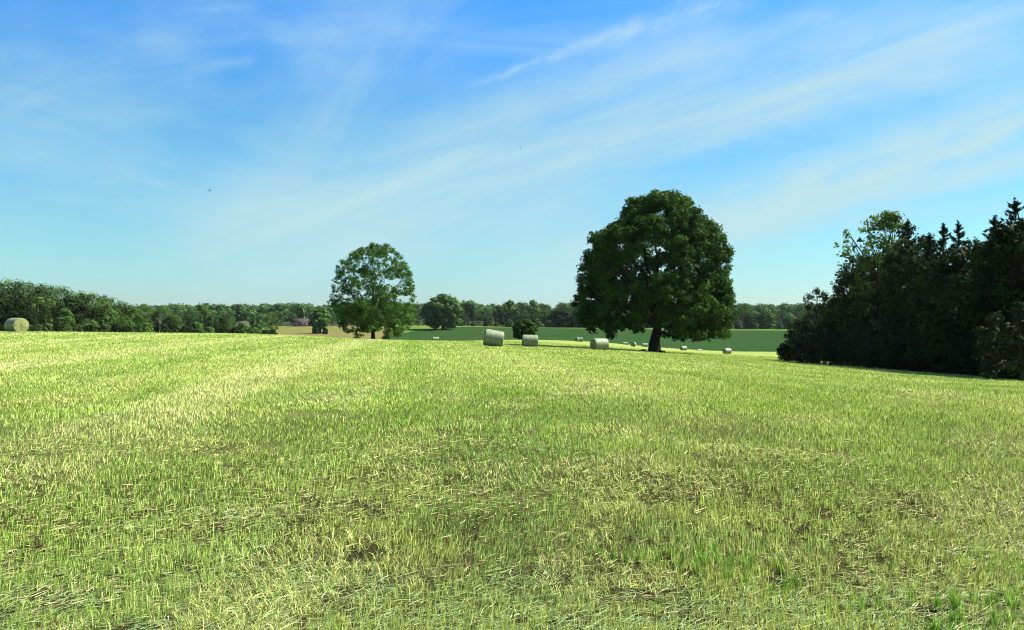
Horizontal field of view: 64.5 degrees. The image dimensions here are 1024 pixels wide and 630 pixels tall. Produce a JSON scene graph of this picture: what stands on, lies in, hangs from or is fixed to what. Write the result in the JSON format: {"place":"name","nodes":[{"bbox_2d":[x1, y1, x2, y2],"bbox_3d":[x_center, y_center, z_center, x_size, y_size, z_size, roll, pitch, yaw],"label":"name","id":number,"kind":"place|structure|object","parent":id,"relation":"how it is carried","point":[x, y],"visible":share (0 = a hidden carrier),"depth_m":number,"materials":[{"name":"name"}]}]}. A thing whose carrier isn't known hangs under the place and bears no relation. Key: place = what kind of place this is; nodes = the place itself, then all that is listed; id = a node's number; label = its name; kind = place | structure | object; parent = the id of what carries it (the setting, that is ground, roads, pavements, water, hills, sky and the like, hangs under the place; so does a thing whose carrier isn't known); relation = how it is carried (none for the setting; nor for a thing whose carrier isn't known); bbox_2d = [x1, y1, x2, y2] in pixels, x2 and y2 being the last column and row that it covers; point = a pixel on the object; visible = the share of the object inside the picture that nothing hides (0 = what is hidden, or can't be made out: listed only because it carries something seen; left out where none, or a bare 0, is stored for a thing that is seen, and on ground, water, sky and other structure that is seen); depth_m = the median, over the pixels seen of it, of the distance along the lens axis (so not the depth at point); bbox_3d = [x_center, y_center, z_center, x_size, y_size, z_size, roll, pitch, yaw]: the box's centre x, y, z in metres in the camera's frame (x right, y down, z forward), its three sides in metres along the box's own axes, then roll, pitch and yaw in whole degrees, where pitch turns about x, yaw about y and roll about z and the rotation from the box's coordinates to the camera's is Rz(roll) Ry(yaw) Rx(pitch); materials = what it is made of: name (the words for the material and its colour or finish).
{"place":"outdoors","nodes":[
{"label":"outdoors","id":0,"kind":"place"},
{"bbox_2d":[274,326,385,338],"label":"dry field","id":1,"kind":"structure","parent":0,"point":[335,331],"depth_m":357.12,"materials":[{"name":"beige plant"}]},
{"bbox_2d":[292,316,308,325],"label":"house","id":2,"kind":"structure","parent":1,"relation":"on","point":[303,321],"depth_m":449.54,"materials":[{"name":"brick"}]},
{"bbox_2d":[309,307,331,333],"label":"meadow tree","id":3,"kind":"object","parent":1,"relation":"on","point":[320,320],"visible":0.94,"depth_m":343.35,"materials":[{"name":"green plant"}]},
{"bbox_2d":[153,318,811,328],"bbox_3d":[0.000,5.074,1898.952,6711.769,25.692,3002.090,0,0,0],"label":"woodland ground","id":4,"kind":"structure","parent":0,"point":[288,323],"depth_m":521.41,"materials":[{"name":"green plant"}]},
{"bbox_2d":[116,299,824,322],"bbox_3d":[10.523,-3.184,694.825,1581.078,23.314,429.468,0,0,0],"label":"distant forest","id":5,"kind":"object","parent":4,"relation":"on","point":[299,310],"visible":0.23,"depth_m":507.55,"materials":[{"name":"green plant"}]},
{"bbox_2d":[491,305,503,321],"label":"tree","id":6,"kind":"object","parent":4,"relation":"on","point":[499,309],"visible":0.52,"depth_m":473.07,"materials":[{"name":"green plant"}]},
{"bbox_2d":[498,310,506,326],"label":"tree","id":7,"kind":"object","parent":4,"relation":"on","point":[501,314],"visible":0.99,"depth_m":456.43,"materials":[{"name":"green plant"}]},
{"bbox_2d":[503,300,516,321],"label":"tree","id":8,"kind":"object","parent":4,"relation":"on","point":[509,305],"visible":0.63,"depth_m":464.78,"materials":[{"name":"green plant"}]},
{"bbox_2d":[526,300,539,321],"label":"tree","id":9,"kind":"object","parent":4,"relation":"on","point":[533,303],"visible":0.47,"depth_m":470.96,"materials":[{"name":"green plant"}]},
{"bbox_2d":[539,309,549,323],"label":"tree","id":10,"kind":"object","parent":4,"relation":"on","point":[545,315],"visible":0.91,"depth_m":461.71,"materials":[{"name":"green plant"}]},
{"bbox_2d":[549,309,570,326],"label":"tree","id":11,"kind":"object","parent":4,"relation":"on","point":[562,315],"visible":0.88,"depth_m":452.19,"materials":[{"name":"green plant"}]},
{"bbox_2d":[737,303,750,327],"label":"tree","id":12,"kind":"object","parent":4,"relation":"on","point":[741,311],"visible":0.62,"depth_m":469.62,"materials":[{"name":"green plant"}]},
{"bbox_2d":[742,311,762,327],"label":"tree","id":13,"kind":"object","parent":4,"relation":"on","point":[755,315],"visible":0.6,"depth_m":455.91,"materials":[{"name":"green plant"}]},
{"bbox_2d":[757,309,775,328],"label":"tree","id":14,"kind":"object","parent":4,"relation":"on","point":[767,316],"visible":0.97,"depth_m":454.94,"materials":[{"name":"green plant"}]},
{"bbox_2d":[780,313,795,328],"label":"tree","id":15,"kind":"object","parent":4,"relation":"on","point":[788,318],"visible":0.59,"depth_m":454.55,"materials":[{"name":"green plant"}]},
{"bbox_2d":[0,331,1023,629],"bbox_3d":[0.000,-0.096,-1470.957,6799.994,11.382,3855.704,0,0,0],"label":"hay field","id":16,"kind":"structure","parent":0,"point":[562,576],"depth_m":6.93,"materials":[{"name":"plant"}]},
{"bbox_2d":[4,318,28,331],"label":"hay bale","id":17,"kind":"object","parent":16,"relation":"on","point":[16,324],"visible":0.88,"depth_m":78.44},
{"bbox_2d":[327,242,417,339],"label":"tree","id":18,"kind":"object","parent":16,"relation":"on","point":[371,310],"visible":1,"depth_m":120.63,"materials":[{"name":"green plant"}]},
{"bbox_2d":[483,329,503,345],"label":"hay bale","id":19,"kind":"object","parent":16,"relation":"on","point":[493,337],"visible":0.9,"depth_m":70.84},
{"bbox_2d":[512,319,538,339],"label":"tree","id":20,"kind":"object","parent":16,"relation":"on","point":[526,326],"visible":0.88,"depth_m":164.02,"materials":[{"name":"green plant"}]},
{"bbox_2d":[522,335,537,346],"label":"hay bale","id":21,"kind":"object","parent":16,"relation":"on","point":[530,340],"visible":0.88,"depth_m":86.39},
{"bbox_2d":[590,338,608,349],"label":"hay bale","id":22,"kind":"object","parent":16,"relation":"on","point":[599,343],"visible":0.91,"depth_m":89.51},
{"bbox_2d":[570,188,737,351],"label":"oak tree","id":23,"kind":"object","parent":16,"relation":"on","point":[689,239],"visible":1,"depth_m":106.16,"materials":[{"name":"green plant"}]},
{"bbox_2d":[776,343,795,360],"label":"bush","id":24,"kind":"object","parent":16,"relation":"on","point":[782,352],"visible":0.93,"depth_m":106.46,"materials":[{"name":"green plant"}]},
{"bbox_2d":[783,317,813,361],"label":"bush","id":25,"kind":"object","parent":16,"relation":"on","point":[791,340],"visible":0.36,"depth_m":107.85,"materials":[{"name":"green plant"}]},
{"bbox_2d":[791,334,820,362],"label":"brush","id":26,"kind":"object","parent":16,"relation":"on","point":[803,350],"visible":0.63,"depth_m":97.06,"materials":[{"name":"green plant"}]},
{"bbox_2d":[792,287,837,362],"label":"broadleaf tree","id":27,"kind":"object","parent":16,"relation":"on","point":[825,298],"visible":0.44,"depth_m":105.69,"materials":[{"name":"green plant"}]},
{"bbox_2d":[802,324,828,363],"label":"brush","id":28,"kind":"object","parent":16,"relation":"on","point":[812,340],"visible":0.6,"depth_m":93.96,"materials":[{"name":"green plant"}]},
{"bbox_2d":[814,320,842,364],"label":"brush","id":29,"kind":"object","parent":16,"relation":"on","point":[831,333],"visible":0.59,"depth_m":91.03,"materials":[{"name":"green plant"}]},
{"bbox_2d":[813,293,849,363],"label":"broadleaf tree","id":30,"kind":"object","parent":16,"relation":"on","point":[840,324],"visible":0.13,"depth_m":99.61,"materials":[{"name":"green plant"}]},
{"bbox_2d":[826,332,852,365],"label":"brush","id":31,"kind":"object","parent":16,"relation":"on","point":[834,359],"visible":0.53,"depth_m":88.20,"materials":[{"name":"green plant"}]},
{"bbox_2d":[821,271,868,365],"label":"woodland tree","id":32,"kind":"object","parent":16,"relation":"on","point":[841,289],"visible":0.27,"depth_m":96.00,"materials":[{"name":"green plant"}]},
{"bbox_2d":[821,256,868,363],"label":"woodland tree","id":33,"kind":"object","parent":16,"relation":"on","point":[853,261],"visible":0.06,"depth_m":103.91,"materials":[{"name":"green plant"}]},
{"bbox_2d":[836,332,864,366],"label":"brush","id":34,"kind":"object","parent":16,"relation":"on","point":[852,338],"visible":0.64,"depth_m":85.03,"materials":[{"name":"green plant"}]},
{"bbox_2d":[841,254,883,366],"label":"woodland tree","id":35,"kind":"object","parent":16,"relation":"on","point":[849,302],"visible":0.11,"depth_m":92.67,"materials":[{"name":"green plant"}]},
{"bbox_2d":[847,322,879,366],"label":"brush","id":36,"kind":"object","parent":16,"relation":"on","point":[864,352],"visible":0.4,"depth_m":82.37,"materials":[{"name":"green plant"}]},
{"bbox_2d":[859,324,887,368],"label":"brush","id":37,"kind":"object","parent":16,"relation":"on","point":[871,334],"visible":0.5,"depth_m":79.59,"materials":[{"name":"green plant"}]},
{"bbox_2d":[834,210,919,323],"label":"broadleaf tree","id":38,"kind":"object","parent":16,"relation":"on","point":[889,219],"visible":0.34,"depth_m":91.47,"materials":[{"name":"green plant"}]},
{"bbox_2d":[850,251,905,354],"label":"woodland tree","id":39,"kind":"object","parent":16,"relation":"on","point":[866,306],"visible":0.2,"depth_m":85.64,"materials":[{"name":"green plant"}]},
{"bbox_2d":[871,322,901,369],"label":"brush","id":40,"kind":"object","parent":16,"relation":"on","point":[878,342],"visible":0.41,"depth_m":77.09,"materials":[{"name":"green plant"}]},
{"bbox_2d":[882,327,906,369],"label":"brush","id":41,"kind":"object","parent":16,"relation":"on","point":[893,362],"visible":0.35,"depth_m":74.07,"materials":[{"name":"green plant"}]},
{"bbox_2d":[869,217,924,347],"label":"tree","id":42,"kind":"object","parent":16,"relation":"on","point":[907,234],"visible":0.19,"depth_m":77.98,"materials":[{"name":"green plant"}]},
{"bbox_2d":[873,224,929,351],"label":"broadleaf tree","id":43,"kind":"object","parent":16,"relation":"on","point":[888,279],"visible":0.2,"depth_m":83.95,"materials":[{"name":"green plant"}]},
{"bbox_2d":[878,254,936,361],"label":"woodland tree","id":44,"kind":"object","parent":16,"relation":"on","point":[912,266],"visible":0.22,"depth_m":75.66,"materials":[{"name":"green plant"}]},
{"bbox_2d":[890,320,928,370],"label":"brush","id":45,"kind":"object","parent":16,"relation":"on","point":[897,350],"visible":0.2,"depth_m":71.38,"materials":[{"name":"green plant"}]},
{"bbox_2d":[905,320,929,371],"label":"brush","id":46,"kind":"object","parent":16,"relation":"on","point":[915,344],"visible":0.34,"depth_m":68.41,"materials":[{"name":"green plant"}]},
{"bbox_2d":[900,233,945,263],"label":"woodland tree","id":47,"kind":"object","parent":16,"relation":"on","point":[922,238],"visible":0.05,"depth_m":89.50,"materials":[{"name":"green plant"}]},
{"bbox_2d":[899,255,951,338],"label":"woodland tree","id":48,"kind":"object","parent":16,"relation":"on","point":[910,300],"visible":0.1,"depth_m":72.09,"materials":[{"name":"green plant"}]},
{"bbox_2d":[916,232,936,300],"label":"cedar tree","id":49,"kind":"object","parent":16,"relation":"on","point":[929,242],"visible":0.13,"depth_m":73.94,"materials":[{"name":"green plant"}]},
{"bbox_2d":[920,222,953,321],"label":"cedar tree","id":50,"kind":"object","parent":16,"relation":"on","point":[941,243],"visible":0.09,"depth_m":70.00,"materials":[{"name":"green plant"}]},
{"bbox_2d":[914,244,982,346],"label":"woodland tree","id":51,"kind":"object","parent":16,"relation":"on","point":[956,256],"visible":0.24,"depth_m":66.16,"materials":[{"name":"green plant"}]},
{"bbox_2d":[935,220,969,309],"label":"cedar tree","id":52,"kind":"object","parent":16,"relation":"on","point":[958,241],"visible":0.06,"depth_m":66.88,"materials":[{"name":"green plant"}]},
{"bbox_2d":[939,335,968,374],"bbox_3d":[34.249,3.136,61.580,3.285,3.650,3.539,0,0,0],"label":"brush","id":53,"kind":"object","parent":16,"relation":"on","point":[948,367],"visible":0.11,"depth_m":61.55,"materials":[{"name":"green plant"}]},
{"bbox_2d":[937,236,981,333],"bbox_3d":[36.260,-0.561,63.495,5.738,11.487,5.646,0,0,-33],"label":"cedar tree","id":54,"kind":"object","parent":16,"relation":"on","point":[969,269],"visible":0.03,"depth_m":64.13,"materials":[{"name":"green plant"}]},
{"bbox_2d":[939,240,987,374],"bbox_3d":[34.786,-0.323,59.988,5.738,10.509,5.489,0,0,-40],"label":"woodland tree","id":55,"kind":"object","parent":16,"relation":"on","point":[954,298],"visible":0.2,"depth_m":60.14,"materials":[{"name":"green plant"}]},
{"bbox_2d":[962,312,987,376],"bbox_3d":[33.804,2.192,57.771,3.095,5.297,3.379,0,0,36],"label":"brush","id":56,"kind":"object","parent":16,"relation":"on","point":[970,363],"visible":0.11,"depth_m":57.65,"materials":[{"name":"green plant"}]},
{"bbox_2d":[947,215,1019,364],"bbox_3d":[34.303,-1.196,58.099,6.199,12.106,5.991,0,0,0],"label":"cedar tree","id":57,"kind":"object","parent":16,"relation":"on","point":[966,336],"visible":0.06,"depth_m":58.10,"materials":[{"name":"green plant"}]},
{"bbox_2d":[968,323,999,377],"bbox_3d":[33.521,2.436,55.743,3.586,4.624,3.370,0,0,-39],"label":"brush","id":58,"kind":"object","parent":16,"relation":"on","point":[977,363],"visible":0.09,"depth_m":55.98,"materials":[{"name":"green plant"}]},
{"bbox_2d":[953,223,1022,365],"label":"woodland tree","id":59,"kind":"object","parent":16,"relation":"on","point":[969,307],"visible":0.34,"depth_m":55.69,"materials":[{"name":"green plant"}]},
{"bbox_2d":[952,196,1023,378],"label":"cedar tree","id":60,"kind":"object","parent":16,"relation":"on","point":[1015,211],"visible":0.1,"depth_m":56.11,"materials":[{"name":"green plant"}]},
{"bbox_2d":[968,311,1017,379],"bbox_3d":[28.183,1.988,47.521,2.685,4.450,2.477,0,0,0],"label":"bush","id":61,"kind":"object","parent":16,"relation":"on","point":[994,343],"visible":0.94,"depth_m":47.33,"materials":[{"name":"green plant"}]},
{"bbox_2d":[983,312,1016,378],"bbox_3d":[33.049,2.155,53.958,3.305,5.025,3.458,0,0,0],"label":"brush","id":62,"kind":"object","parent":16,"relation":"on","point":[1001,375],"visible":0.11,"depth_m":53.53,"materials":[{"name":"green plant"}]},
{"bbox_2d":[984,217,1023,372],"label":"woodland tree","id":63,"kind":"object","parent":16,"relation":"on","point":[1010,254],"visible":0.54,"depth_m":53.68,"materials":[{"name":"green plant"}]},
{"bbox_2d":[997,310,1020,379],"bbox_3d":[32.637,2.111,51.898,3.641,4.908,3.309,0,0,0],"label":"brush","id":64,"kind":"object","parent":16,"relation":"on","point":[1012,351],"visible":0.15,"depth_m":51.76,"materials":[{"name":"green plant"}]},
{"bbox_2d":[1001,300,1023,380],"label":"bush","id":65,"kind":"object","parent":16,"relation":"on","point":[1019,327],"visible":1,"depth_m":45.95,"materials":[{"name":"green plant"}]},
{"bbox_2d":[1004,255,1023,357],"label":"woodland tree","id":66,"kind":"object","parent":16,"relation":"on","point":[1020,291],"visible":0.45,"depth_m":52.41,"materials":[{"name":"green plant"}]},
{"bbox_2d":[0,0,1023,307],"label":"sky","id":67,"kind":"structure","parent":0,"point":[317,132],"materials":[{"name":"blue"}]},
{"bbox_2d":[262,325,786,335],"bbox_3d":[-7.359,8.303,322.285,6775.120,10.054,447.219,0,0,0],"label":"grass margin","id":68,"kind":"object","parent":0,"point":[418,328],"depth_m":441.24,"materials":[{"name":"green plant"}]},
{"bbox_2d":[0,301,22,324],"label":"woodland tree","id":69,"kind":"object","parent":68,"relation":"on","point":[9,304],"visible":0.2,"depth_m":164.50,"materials":[{"name":"green plant"}]},
{"bbox_2d":[0,277,23,295],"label":"woodland tree","id":70,"kind":"object","parent":68,"relation":"on","point":[6,283],"visible":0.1,"depth_m":221.48,"materials":[{"name":"green plant"}]},
{"bbox_2d":[2,279,38,305],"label":"woodland tree","id":71,"kind":"object","parent":68,"relation":"on","point":[17,286],"visible":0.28,"depth_m":214.42,"materials":[{"name":"green plant"}]},
{"bbox_2d":[4,299,38,325],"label":"woodland tree","id":72,"kind":"object","parent":68,"relation":"on","point":[27,315],"visible":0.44,"depth_m":162.31,"materials":[{"name":"green plant"}]},
{"bbox_2d":[10,281,41,301],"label":"woodland tree","id":73,"kind":"object","parent":68,"relation":"on","point":[30,285],"visible":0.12,"depth_m":218.48,"materials":[{"name":"green plant"}]},
{"bbox_2d":[23,283,50,297],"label":"woodland tree","id":74,"kind":"object","parent":68,"relation":"on","point":[36,289],"visible":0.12,"depth_m":219.02,"materials":[{"name":"green plant"}]},
{"bbox_2d":[29,295,51,317],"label":"woodland tree","id":75,"kind":"object","parent":68,"relation":"on","point":[39,300],"visible":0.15,"depth_m":188.95,"materials":[{"name":"green plant"}]},
{"bbox_2d":[29,303,52,324],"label":"woodland tree","id":76,"kind":"object","parent":68,"relation":"on","point":[45,312],"visible":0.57,"depth_m":168.51,"materials":[{"name":"green plant"}]},
{"bbox_2d":[33,284,72,306],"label":"woodland tree","id":77,"kind":"object","parent":68,"relation":"on","point":[53,296],"visible":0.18,"depth_m":210.53,"materials":[{"name":"green plant"}]},
{"bbox_2d":[48,303,72,327],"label":"woodland tree","id":78,"kind":"object","parent":68,"relation":"on","point":[56,308],"visible":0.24,"depth_m":186.07,"materials":[{"name":"green plant"}]},
{"bbox_2d":[53,307,75,330],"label":"woodland tree","id":79,"kind":"object","parent":68,"relation":"on","point":[63,320],"visible":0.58,"depth_m":158.97,"materials":[{"name":"green plant"}]},
{"bbox_2d":[56,296,85,328],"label":"woodland tree","id":80,"kind":"object","parent":68,"relation":"on","point":[69,302],"visible":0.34,"depth_m":193.36,"materials":[{"name":"green plant"}]},
{"bbox_2d":[69,290,93,308],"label":"woodland tree","id":81,"kind":"object","parent":68,"relation":"on","point":[83,296],"visible":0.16,"depth_m":207.50,"materials":[{"name":"green plant"}]},
{"bbox_2d":[73,301,90,328],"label":"woodland tree","id":82,"kind":"object","parent":68,"relation":"on","point":[85,307],"visible":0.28,"depth_m":193.69,"materials":[{"name":"green plant"}]},
{"bbox_2d":[81,307,102,329],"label":"woodland tree","id":83,"kind":"object","parent":68,"relation":"on","point":[93,314],"visible":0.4,"depth_m":187.23,"materials":[{"name":"green plant"}]},
{"bbox_2d":[79,291,111,316],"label":"woodland tree","id":84,"kind":"object","parent":68,"relation":"on","point":[93,296],"visible":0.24,"depth_m":208.93,"materials":[{"name":"green plant"}]},
{"bbox_2d":[96,301,114,324],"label":"woodland tree","id":85,"kind":"object","parent":68,"relation":"on","point":[102,307],"visible":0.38,"depth_m":189.21,"materials":[{"name":"green plant"}]},
{"bbox_2d":[98,315,112,326],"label":"woodland tree","id":86,"kind":"object","parent":68,"relation":"on","point":[103,320],"visible":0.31,"depth_m":159.89,"materials":[{"name":"green plant"}]},
{"bbox_2d":[96,293,120,317],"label":"woodland tree","id":87,"kind":"object","parent":68,"relation":"on","point":[106,298],"visible":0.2,"depth_m":214.04,"materials":[{"name":"green plant"}]},
{"bbox_2d":[111,299,138,323],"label":"woodland tree","id":88,"kind":"object","parent":68,"relation":"on","point":[121,311],"visible":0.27,"depth_m":215.34,"materials":[{"name":"green plant"}]},
{"bbox_2d":[133,321,155,332],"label":"brush","id":89,"kind":"object","parent":68,"relation":"on","point":[144,327],"visible":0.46,"depth_m":198.37,"materials":[{"name":"green plant"}]},
{"bbox_2d":[137,304,154,326],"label":"valley tree","id":90,"kind":"object","parent":68,"relation":"on","point":[146,308],"visible":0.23,"depth_m":333.56,"materials":[{"name":"green plant"}]},
{"bbox_2d":[150,312,162,329],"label":"valley tree","id":91,"kind":"object","parent":68,"relation":"on","point":[155,316],"visible":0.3,"depth_m":276.35,"materials":[{"name":"green plant"}]},
{"bbox_2d":[153,323,171,332],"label":"brush","id":92,"kind":"object","parent":68,"relation":"on","point":[163,327],"visible":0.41,"depth_m":209.88,"materials":[{"name":"green plant"}]},
{"bbox_2d":[181,307,198,327],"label":"valley tree","id":93,"kind":"object","parent":68,"relation":"on","point":[191,314],"visible":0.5,"depth_m":343.72,"materials":[{"name":"green plant"}]},
{"bbox_2d":[190,322,203,332],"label":"brush","id":94,"kind":"object","parent":68,"relation":"on","point":[197,327],"visible":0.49,"depth_m":212.31,"materials":[{"name":"green plant"}]},
{"bbox_2d":[196,306,212,330],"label":"valley tree","id":95,"kind":"object","parent":68,"relation":"on","point":[204,309],"visible":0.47,"depth_m":330.73,"materials":[{"name":"green plant"}]},
{"bbox_2d":[204,314,218,329],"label":"valley tree","id":96,"kind":"object","parent":68,"relation":"on","point":[209,322],"visible":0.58,"depth_m":261.55,"materials":[{"name":"green plant"}]},
{"bbox_2d":[237,322,250,333],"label":"brush","id":97,"kind":"object","parent":68,"relation":"on","point":[244,327],"visible":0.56,"depth_m":203.19,"materials":[{"name":"green plant"}]},
{"bbox_2d":[249,314,265,331],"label":"valley tree","id":98,"kind":"object","parent":68,"relation":"on","point":[254,320],"visible":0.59,"depth_m":275.84,"materials":[{"name":"green plant"}]},
{"bbox_2d":[263,311,280,330],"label":"valley tree","id":99,"kind":"object","parent":68,"relation":"on","point":[267,319],"visible":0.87,"depth_m":332.50,"materials":[{"name":"green plant"}]},
{"bbox_2d":[532,307,542,325],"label":"tree","id":100,"kind":"object","parent":68,"relation":"on","point":[537,314],"visible":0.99,"depth_m":453.75,"materials":[{"name":"green plant"}]},
{"bbox_2d":[569,314,578,327],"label":"tree","id":101,"kind":"object","parent":68,"relation":"on","point":[573,320],"visible":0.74,"depth_m":451.36,"materials":[{"name":"green plant"}]},
{"bbox_2d":[390,327,815,351],"bbox_3d":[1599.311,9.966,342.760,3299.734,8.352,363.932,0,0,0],"label":"crop field","id":102,"kind":"structure","parent":0,"point":[754,341],"depth_m":366.88,"materials":[{"name":"green plant"}]},
{"bbox_2d":[419,293,464,329],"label":"spreading tree","id":103,"kind":"object","parent":102,"relation":"on","point":[449,310],"visible":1,"depth_m":396.36,"materials":[{"name":"green plant"}]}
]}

